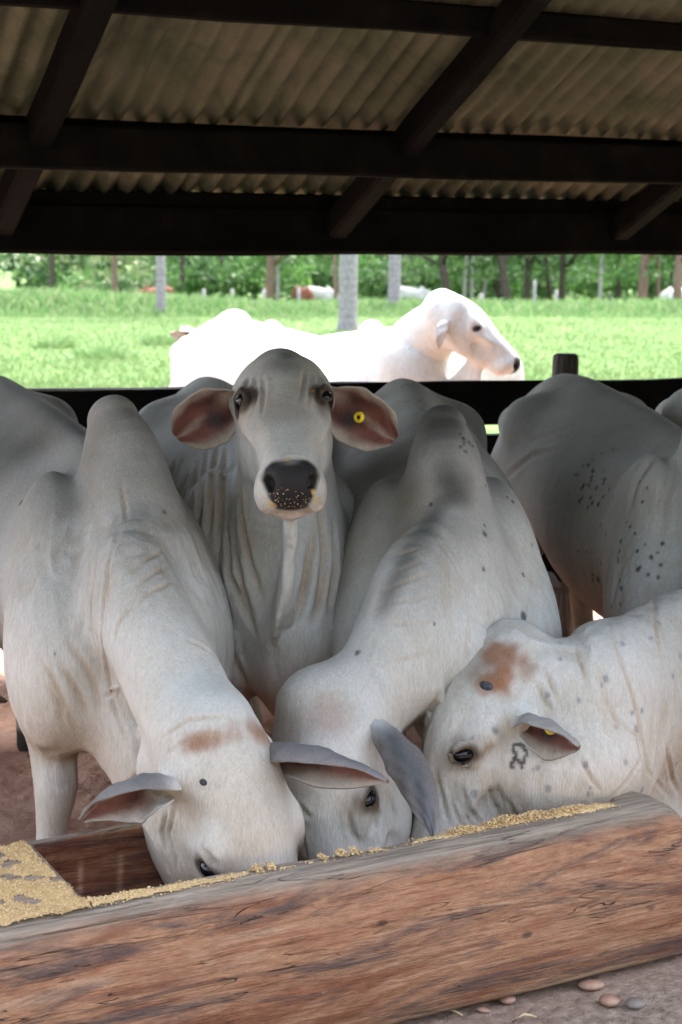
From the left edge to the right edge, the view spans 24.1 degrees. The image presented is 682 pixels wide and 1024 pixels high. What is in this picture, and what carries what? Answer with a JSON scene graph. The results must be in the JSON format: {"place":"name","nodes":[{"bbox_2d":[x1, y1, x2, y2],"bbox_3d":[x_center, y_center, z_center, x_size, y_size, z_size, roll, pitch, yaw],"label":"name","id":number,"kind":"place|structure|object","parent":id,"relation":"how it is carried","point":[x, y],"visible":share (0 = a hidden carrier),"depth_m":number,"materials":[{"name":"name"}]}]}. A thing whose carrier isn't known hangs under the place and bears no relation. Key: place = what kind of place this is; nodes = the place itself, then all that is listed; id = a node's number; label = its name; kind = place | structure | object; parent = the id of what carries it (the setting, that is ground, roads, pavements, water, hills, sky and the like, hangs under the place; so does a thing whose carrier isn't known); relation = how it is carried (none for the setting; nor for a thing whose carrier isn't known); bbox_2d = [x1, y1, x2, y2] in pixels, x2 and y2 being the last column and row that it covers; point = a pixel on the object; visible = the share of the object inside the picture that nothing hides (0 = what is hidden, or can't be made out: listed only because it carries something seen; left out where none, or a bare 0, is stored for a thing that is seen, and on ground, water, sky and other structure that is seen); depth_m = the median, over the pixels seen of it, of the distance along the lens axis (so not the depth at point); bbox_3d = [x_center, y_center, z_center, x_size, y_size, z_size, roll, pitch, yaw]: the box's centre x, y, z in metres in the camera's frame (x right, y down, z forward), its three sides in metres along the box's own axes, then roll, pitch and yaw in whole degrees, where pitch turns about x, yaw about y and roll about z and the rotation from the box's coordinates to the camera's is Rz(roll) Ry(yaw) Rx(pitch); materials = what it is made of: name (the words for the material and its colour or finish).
{"place":"outdoors","nodes":[
{"label":"outdoors","id":0,"kind":"place"},
{"bbox_2d":[1,253,299,264],"label":"sky","id":1,"kind":"structure","parent":0,"point":[5,253],"materials":[{"name":"white"}]},
{"bbox_2d":[0,265,681,1023],"bbox_3d":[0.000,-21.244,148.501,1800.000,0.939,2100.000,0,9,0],"label":"ground","id":2,"kind":"structure","parent":0,"point":[656,985],"depth_m":4.74,"materials":[{"name":"green plant"}]},
{"bbox_2d":[0,696,7,703],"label":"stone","id":3,"kind":"object","parent":2,"relation":"on","point":[3,699],"visible":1,"depth_m":4.03,"materials":[{"name":"brown stone"}]},
{"bbox_2d":[19,254,78,289],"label":"tree","id":4,"kind":"object","parent":2,"relation":"on","point":[51,270],"visible":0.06,"depth_m":94.21,"materials":[{"name":"green plant"}]},
{"bbox_2d":[26,335,82,348],"bbox_3d":[-5.151,-3.101,28.875,1.131,0.252,1.341,0,9,0],"label":"grass tuft","id":5,"kind":"object","parent":2,"relation":"on","point":[60,342],"visible":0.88,"depth_m":28.69,"materials":[{"name":"green plant"}]},
{"bbox_2d":[55,265,101,291],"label":"bush","id":6,"kind":"object","parent":2,"relation":"on","point":[72,282],"visible":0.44,"depth_m":88.97,"materials":[{"name":"green plant"}]},
{"bbox_2d":[76,278,111,290],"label":"bush","id":7,"kind":"object","parent":2,"relation":"on","point":[83,285],"visible":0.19,"depth_m":87.29,"materials":[{"name":"green plant"}]},
{"bbox_2d":[58,343,144,359],"bbox_3d":[-3.823,-2.628,25.858,1.432,0.249,1.771,3,9,20],"label":"grass tuft","id":8,"kind":"object","parent":2,"relation":"on","point":[101,352],"visible":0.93,"depth_m":25.63,"materials":[{"name":"green plant"}]},
{"bbox_2d":[69,255,155,292],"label":"tree","id":9,"kind":"object","parent":2,"relation":"on","point":[115,271],"visible":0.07,"depth_m":74.96,"materials":[{"name":"green plant"}]},
{"bbox_2d":[88,275,136,292],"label":"bush","id":10,"kind":"object","parent":2,"relation":"on","point":[125,285],"visible":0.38,"depth_m":85.89,"materials":[{"name":"green plant"}]},
{"bbox_2d":[119,278,152,295],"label":"bush","id":11,"kind":"object","parent":2,"relation":"on","point":[142,284],"visible":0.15,"depth_m":88.84,"materials":[{"name":"green plant"}]},
{"bbox_2d":[128,266,179,289],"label":"bush","id":12,"kind":"object","parent":2,"relation":"on","point":[138,284],"visible":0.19,"depth_m":91.39,"materials":[{"name":"green plant"}]},
{"bbox_2d":[139,286,173,293],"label":"cow","id":13,"kind":"object","parent":2,"relation":"on","point":[153,289],"visible":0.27,"depth_m":79.28},
{"bbox_2d":[136,332,178,344],"bbox_3d":[-3.336,-3.276,30.003,1.119,0.251,1.364,0,9,0],"label":"grass tuft","id":14,"kind":"object","parent":2,"relation":"on","point":[160,339],"visible":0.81,"depth_m":29.77,"materials":[{"name":"green plant"}]},
{"bbox_2d":[155,256,165,313],"bbox_3d":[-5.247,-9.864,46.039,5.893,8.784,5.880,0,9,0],"label":"post","id":15,"kind":"object","parent":2,"relation":"on","point":[161,281],"visible":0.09,"depth_m":46.42,"materials":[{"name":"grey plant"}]},
{"bbox_2d":[142,275,185,292],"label":"bush","id":16,"kind":"object","parent":2,"relation":"on","point":[153,281],"visible":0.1,"depth_m":88.65,"materials":[{"name":"green plant"}]},
{"bbox_2d":[144,256,219,297],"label":"tree","id":17,"kind":"object","parent":2,"relation":"on","point":[181,278],"visible":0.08,"depth_m":87.67,"materials":[{"name":"green plant"}]},
{"bbox_2d":[166,263,207,296],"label":"bush","id":18,"kind":"object","parent":2,"relation":"on","point":[191,287],"visible":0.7,"depth_m":84.99,"materials":[{"name":"green plant"}]},
{"bbox_2d":[0,375,389,884],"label":"cow","id":19,"kind":"object","parent":2,"relation":"on","point":[116,637],"visible":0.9,"depth_m":3.51},
{"bbox_2d":[200,267,220,296],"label":"bush","id":20,"kind":"object","parent":2,"relation":"on","point":[207,290],"visible":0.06,"depth_m":92.46,"materials":[{"name":"green plant"}]},
{"bbox_2d":[185,256,245,297],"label":"bush","id":21,"kind":"object","parent":2,"relation":"on","point":[217,282],"visible":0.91,"depth_m":84.80,"materials":[{"name":"green plant"}]},
{"bbox_2d":[184,256,257,293],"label":"tree","id":22,"kind":"object","parent":2,"relation":"on","point":[222,259],"visible":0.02,"depth_m":89.94,"materials":[{"name":"green plant"}]},
{"bbox_2d":[219,271,250,298],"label":"bush","id":23,"kind":"object","parent":2,"relation":"on","point":[240,292],"visible":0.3,"depth_m":86.26,"materials":[{"name":"green plant"}]},
{"bbox_2d":[238,262,275,299],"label":"bush","id":24,"kind":"object","parent":2,"relation":"on","point":[255,290],"visible":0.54,"depth_m":86.13,"materials":[{"name":"green plant"}]},
{"bbox_2d":[262,289,265,299],"bbox_3d":[-2.953,-8.055,61.493,0.144,1.036,0.145,0,9,0],"label":"fence post","id":25,"kind":"object","parent":2,"relation":"on","point":[264,294],"visible":0.37,"depth_m":61.40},
{"bbox_2d":[219,255,315,299],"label":"tree","id":26,"kind":"object","parent":2,"relation":"on","point":[271,263],"visible":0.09,"depth_m":78.25,"materials":[{"name":"green plant"}]},
{"bbox_2d":[138,348,398,724],"bbox_3d":[-0.276,0.180,4.552,0.607,1.346,2.170,-2,9,-15],"label":"cow","id":27,"kind":"object","parent":2,"relation":"on","point":[264,490],"visible":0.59,"depth_m":3.79},
{"bbox_2d":[227,255,313,300],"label":"tree","id":28,"kind":"object","parent":2,"relation":"on","point":[284,260],"visible":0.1,"depth_m":80.57,"materials":[{"name":"green plant"}]},
{"bbox_2d":[259,258,293,300],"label":"bush","id":29,"kind":"object","parent":2,"relation":"on","point":[284,288],"visible":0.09,"depth_m":88.14,"materials":[{"name":"green plant"}]},
{"bbox_2d":[279,259,312,299],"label":"bush","id":30,"kind":"object","parent":2,"relation":"on","point":[307,281],"visible":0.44,"depth_m":83.88,"materials":[{"name":"green plant"}]},
{"bbox_2d":[297,287,300,299],"bbox_3d":[-1.567,-7.817,59.506,0.147,1.076,0.154,0,9,0],"label":"fence post","id":31,"kind":"object","parent":2,"relation":"on","point":[298,293],"visible":0.45,"depth_m":59.41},
{"bbox_2d":[292,286,313,300],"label":"cow","id":32,"kind":"object","parent":2,"relation":"on","point":[306,293],"visible":0.54,"depth_m":77.21},
{"bbox_2d":[289,255,338,300],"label":"bush","id":33,"kind":"object","parent":2,"relation":"on","point":[315,278],"visible":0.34,"depth_m":90.23,"materials":[{"name":"green plant"}]},
{"bbox_2d":[304,286,338,299],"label":"cow","id":34,"kind":"object","parent":2,"relation":"on","point":[319,293],"visible":0.38,"depth_m":79.17},
{"bbox_2d":[317,269,338,295],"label":"bush","id":35,"kind":"object","parent":2,"relation":"on","point":[329,283],"visible":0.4,"depth_m":89.87,"materials":[{"name":"green plant"}]},
{"bbox_2d":[284,254,385,299],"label":"tree","id":36,"kind":"object","parent":2,"relation":"on","point":[362,259],"visible":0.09,"depth_m":67.09,"materials":[{"name":"green plant"}]},
{"bbox_2d":[0,253,672,300],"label":"woodland","id":37,"kind":"object","parent":2,"relation":"on","point":[32,271],"visible":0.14,"depth_m":98.89,"materials":[{"name":"green plant"}]},
{"bbox_2d":[0,0,681,255],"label":"cattle shed","id":38,"kind":"structure","parent":2,"relation":"on","point":[319,127],"depth_m":5.70,"materials":[{"name":"brown wood"}]},
{"bbox_2d":[0,791,681,1023],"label":"feed trough","id":39,"kind":"object","parent":2,"relation":"on","point":[398,933],"visible":0.77,"depth_m":3.12,"materials":[{"name":"brown wood"}]},
{"bbox_2d":[0,802,619,925],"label":"ground feed","id":40,"kind":"object","parent":39,"relation":"on","point":[58,897],"visible":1,"depth_m":3.00},
{"bbox_2d":[169,289,520,386],"bbox_3d":[-0.159,-0.439,8.238,0.579,1.427,2.347,-9,12,-44],"label":"cow","id":41,"kind":"object","parent":2,"relation":"on","point":[431,334],"visible":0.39,"depth_m":7.67},
{"bbox_2d":[169,309,523,379],"bbox_3d":[0.058,-0.572,9.603,2.241,1.271,0.714,2,9,10],"label":"cow","id":42,"kind":"object","parent":2,"relation":"on","point":[457,361],"visible":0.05,"depth_m":9.42},
{"bbox_2d":[325,257,368,296],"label":"bush","id":43,"kind":"object","parent":2,"relation":"on","point":[360,268],"visible":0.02,"depth_m":93.36,"materials":[{"name":"green plant"}]},
{"bbox_2d":[336,254,358,330],"bbox_3d":[0.155,-8.572,36.120,5.893,9.285,5.880,0,9,0],"label":"palm tree","id":44,"kind":"object","parent":2,"relation":"on","point":[348,284],"visible":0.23,"depth_m":36.50,"materials":[{"name":"grey plant"}]},
{"bbox_2d":[26,353,681,636],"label":"pen fence","id":45,"kind":"object","parent":2,"relation":"on","point":[489,402],"visible":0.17,"depth_m":6.31,"materials":[{"name":"black wood"}]},
{"bbox_2d":[357,264,387,299],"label":"bush","id":46,"kind":"object","parent":2,"relation":"on","point":[363,282],"visible":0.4,"depth_m":89.69,"materials":[{"name":"green plant"}]},
{"bbox_2d":[364,255,419,299],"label":"bush","id":47,"kind":"object","parent":2,"relation":"on","point":[407,282],"visible":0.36,"depth_m":86.33,"materials":[{"name":"green plant"}]},
{"bbox_2d":[388,255,400,306],"bbox_3d":[1.643,-10.780,48.933,5.893,9.785,5.880,0,9,0],"label":"palm tree","id":48,"kind":"object","parent":2,"relation":"on","point":[394,278],"visible":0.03,"depth_m":49.33,"materials":[{"name":"grey plant"}]},
{"bbox_2d":[360,255,429,285],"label":"tree","id":49,"kind":"object","parent":2,"relation":"on","point":[374,270],"visible":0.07,"depth_m":83.03,"materials":[{"name":"green plant"}]},
{"bbox_2d":[403,257,424,288],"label":"bush","id":50,"kind":"object","parent":2,"relation":"on","point":[412,265],"visible":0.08,"depth_m":90.68,"materials":[{"name":"green plant"}]},
{"bbox_2d":[400,286,430,300],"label":"cow","id":51,"kind":"object","parent":2,"relation":"on","point":[410,292],"visible":0.42,"depth_m":77.20},
{"bbox_2d":[271,378,561,860],"bbox_3d":[0.116,0.282,4.325,0.832,1.214,2.304,0,9,0],"label":"cow","id":52,"kind":"object","parent":2,"relation":"on","point":[443,568],"visible":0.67,"depth_m":3.52},
{"bbox_2d":[405,255,456,291],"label":"bush","id":53,"kind":"object","parent":2,"relation":"on","point":[429,284],"visible":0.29,"depth_m":89.98,"materials":[{"name":"green plant"}]},
{"bbox_2d":[418,255,450,290],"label":"bush","id":54,"kind":"object","parent":2,"relation":"on","point":[425,286],"visible":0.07,"depth_m":91.36,"materials":[{"name":"green plant"}]},
{"bbox_2d":[401,255,490,290],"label":"tree","id":55,"kind":"object","parent":2,"relation":"on","point":[440,261],"visible":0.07,"depth_m":72.21,"materials":[{"name":"green plant"}]},
{"bbox_2d":[449,1009,462,1015],"bbox_3d":[0.216,1.018,3.270,0.071,0.013,0.016,3,9,18],"label":"straw","id":56,"kind":"object","parent":2,"relation":"on","point":[455,1011],"visible":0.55,"depth_m":3.27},
{"bbox_2d":[441,256,481,295],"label":"bush","id":57,"kind":"object","parent":2,"relation":"on","point":[458,290],"visible":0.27,"depth_m":85.15,"materials":[{"name":"green plant"}]},
{"bbox_2d":[419,255,508,297],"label":"tree","id":58,"kind":"object","parent":2,"relation":"on","point":[464,279],"visible":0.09,"depth_m":78.94,"materials":[{"name":"green plant"}]},
{"bbox_2d":[431,256,497,298],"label":"tree","id":59,"kind":"object","parent":2,"relation":"on","point":[472,279],"visible":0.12,"depth_m":78.92,"materials":[{"name":"green plant"}]},
{"bbox_2d":[434,256,512,299],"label":"tree","id":60,"kind":"object","parent":2,"relation":"on","point":[484,286],"visible":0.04,"depth_m":82.86,"materials":[{"name":"green plant"}]},
{"bbox_2d":[476,1006,489,1012],"bbox_3d":[0.291,1.021,3.284,0.029,0.010,0.017,5,10,27],"label":"pebble","id":61,"kind":"object","parent":2,"relation":"on","point":[483,1009],"visible":1,"depth_m":3.28,"materials":[{"name":"stone"}]},
{"bbox_2d":[474,260,501,299],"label":"bush","id":62,"kind":"object","parent":2,"relation":"on","point":[487,295],"visible":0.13,"depth_m":94.14,"materials":[{"name":"green plant"}]},
{"bbox_2d":[455,255,537,300],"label":"tree","id":63,"kind":"object","parent":2,"relation":"on","point":[497,289],"visible":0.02,"depth_m":83.12,"materials":[{"name":"green plant"}]},
{"bbox_2d":[453,255,541,301],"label":"tree","id":64,"kind":"object","parent":2,"relation":"on","point":[502,268],"visible":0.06,"depth_m":72.67,"materials":[{"name":"green plant"}]},
{"bbox_2d":[480,256,519,298],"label":"bush","id":65,"kind":"object","parent":2,"relation":"on","point":[490,285],"visible":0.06,"depth_m":92.19,"materials":[{"name":"green plant"}]},
{"bbox_2d":[499,995,515,1003],"bbox_3d":[0.346,1.014,3.333,0.037,0.019,0.033,4,10,21],"label":"pebble","id":66,"kind":"object","parent":2,"relation":"on","point":[511,999],"visible":0.75,"depth_m":3.32,"materials":[{"name":"stone"}]},
{"bbox_2d":[511,1013,536,1022],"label":"straw","id":67,"kind":"object","parent":2,"relation":"on","point":[526,1014],"visible":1,"depth_m":3.24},
{"bbox_2d":[482,255,568,300],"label":"tree","id":68,"kind":"object","parent":2,"relation":"on","point":[527,278],"visible":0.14,"depth_m":75.99,"materials":[{"name":"green plant"}]},
{"bbox_2d":[507,257,544,300],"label":"bush","id":69,"kind":"object","parent":2,"relation":"on","point":[516,291],"visible":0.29,"depth_m":88.02,"materials":[{"name":"green plant"}]},
{"bbox_2d":[533,280,535,301],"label":"fence post","id":70,"kind":"object","parent":2,"relation":"on","point":[534,290],"visible":0.55,"depth_m":65.34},
{"bbox_2d":[516,262,559,300],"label":"bush","id":71,"kind":"object","parent":2,"relation":"on","point":[540,290],"visible":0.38,"depth_m":83.86,"materials":[{"name":"green plant"}]},
{"bbox_2d":[488,255,593,301],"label":"tree","id":72,"kind":"object","parent":2,"relation":"on","point":[547,283],"visible":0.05,"depth_m":80.53,"materials":[{"name":"green plant"}]},
{"bbox_2d":[409,585,681,841],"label":"cow","id":73,"kind":"object","parent":2,"relation":"on","point":[526,716],"visible":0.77,"depth_m":3.48},
{"bbox_2d":[515,254,597,299],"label":"tree","id":74,"kind":"object","parent":2,"relation":"on","point":[562,275],"visible":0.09,"depth_m":75.24,"materials":[{"name":"green plant"}]},
{"bbox_2d":[555,290,557,300],"bbox_3d":[8.277,-8.033,61.500,0.147,0.990,0.149,0,9,0],"label":"fence post","id":75,"kind":"object","parent":2,"relation":"on","point":[556,294],"visible":0.41,"depth_m":61.40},
{"bbox_2d":[551,268,579,298],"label":"bush","id":76,"kind":"object","parent":2,"relation":"on","point":[553,288],"visible":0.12,"depth_m":91.38,"materials":[{"name":"green plant"}]},
{"bbox_2d":[555,262,612,301],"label":"bush","id":77,"kind":"object","parent":2,"relation":"on","point":[592,288],"visible":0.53,"depth_m":86.59,"materials":[{"name":"green plant"}]},
{"bbox_2d":[491,373,681,629],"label":"cow","id":78,"kind":"object","parent":2,"relation":"on","point":[591,468],"visible":0.65,"depth_m":4.68},
{"bbox_2d":[537,254,638,299],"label":"tree","id":79,"kind":"object","parent":2,"relation":"on","point":[581,259],"visible":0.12,"depth_m":74.38,"materials":[{"name":"green plant"}]},
{"bbox_2d":[578,979,603,990],"bbox_3d":[0.531,1.004,3.395,0.056,0.020,0.034,-2,9,-10],"label":"pebble","id":80,"kind":"object","parent":2,"relation":"on","point":[591,985],"visible":1,"depth_m":3.38,"materials":[{"name":"stone"}]},
{"bbox_2d":[592,268,611,300],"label":"bush","id":81,"kind":"object","parent":2,"relation":"on","point":[603,288],"visible":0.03,"depth_m":92.84,"materials":[{"name":"green plant"}]},
{"bbox_2d":[580,254,638,300],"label":"tree","id":82,"kind":"object","parent":2,"relation":"on","point":[618,285],"visible":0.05,"depth_m":83.33,"materials":[{"name":"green plant"}]},
{"bbox_2d":[599,994,619,1006],"bbox_3d":[0.558,1.015,3.326,0.043,0.022,0.039,3,9,19],"label":"pebble","id":83,"kind":"object","parent":2,"relation":"on","point":[609,1000],"visible":1,"depth_m":3.31,"materials":[{"name":"stone"}]},
{"bbox_2d":[594,260,633,300],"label":"bush","id":84,"kind":"object","parent":2,"relation":"on","point":[613,289],"visible":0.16,"depth_m":88.95,"materials":[{"name":"green plant"}]},
{"bbox_2d":[589,254,666,300],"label":"tree","id":85,"kind":"object","parent":2,"relation":"on","point":[644,260],"visible":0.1,"depth_m":70.78,"materials":[{"name":"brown plant"}]},
{"bbox_2d":[591,255,675,298],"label":"tree","id":86,"kind":"object","parent":2,"relation":"on","point":[658,288],"visible":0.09,"depth_m":80.38,"materials":[{"name":"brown plant"}]},
{"bbox_2d":[625,997,645,1008],"bbox_3d":[0.609,1.017,3.312,0.043,0.020,0.034,0,9,2],"label":"pebble","id":87,"kind":"object","parent":2,"relation":"on","point":[634,1003],"visible":1,"depth_m":3.30,"materials":[{"name":"grey stone"}]},
{"bbox_2d":[603,254,674,298],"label":"bush","id":88,"kind":"object","parent":2,"relation":"on","point":[630,286],"visible":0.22,"depth_m":86.93,"materials":[{"name":"green plant"}]},
{"bbox_2d":[617,255,681,300],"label":"tree","id":89,"kind":"object","parent":2,"relation":"on","point":[677,289],"visible":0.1,"depth_m":68.34,"materials":[{"name":"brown plant"}]},
{"bbox_2d":[627,255,675,287],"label":"tree","id":90,"kind":"object","parent":2,"relation":"on","point":[671,275],"visible":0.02,"depth_m":81.15,"materials":[{"name":"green plant"}]},
{"bbox_2d":[632,259,673,299],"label":"bush","id":91,"kind":"object","parent":2,"relation":"on","point":[652,290],"visible":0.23,"depth_m":85.75,"materials":[{"name":"green plant"}]},
{"bbox_2d":[659,286,672,300],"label":"cow","id":92,"kind":"object","parent":2,"relation":"on","point":[667,292],"visible":0.23,"depth_m":75.13},
{"bbox_2d":[655,389,681,426],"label":"cow","id":93,"kind":"object","parent":2,"relation":"on","point":[670,408],"visible":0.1,"depth_m":5.19},
{"bbox_2d":[0,313,681,387],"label":"pasture grass","id":94,"kind":"structure","parent":0,"point":[132,363],"depth_m":28.17,"materials":[{"name":"green plant"}]},
{"bbox_2d":[0,284,681,318],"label":"tall grass","id":95,"kind":"structure","parent":0,"point":[50,302],"depth_m":48.17,"materials":[{"name":"green plant"}]}
]}

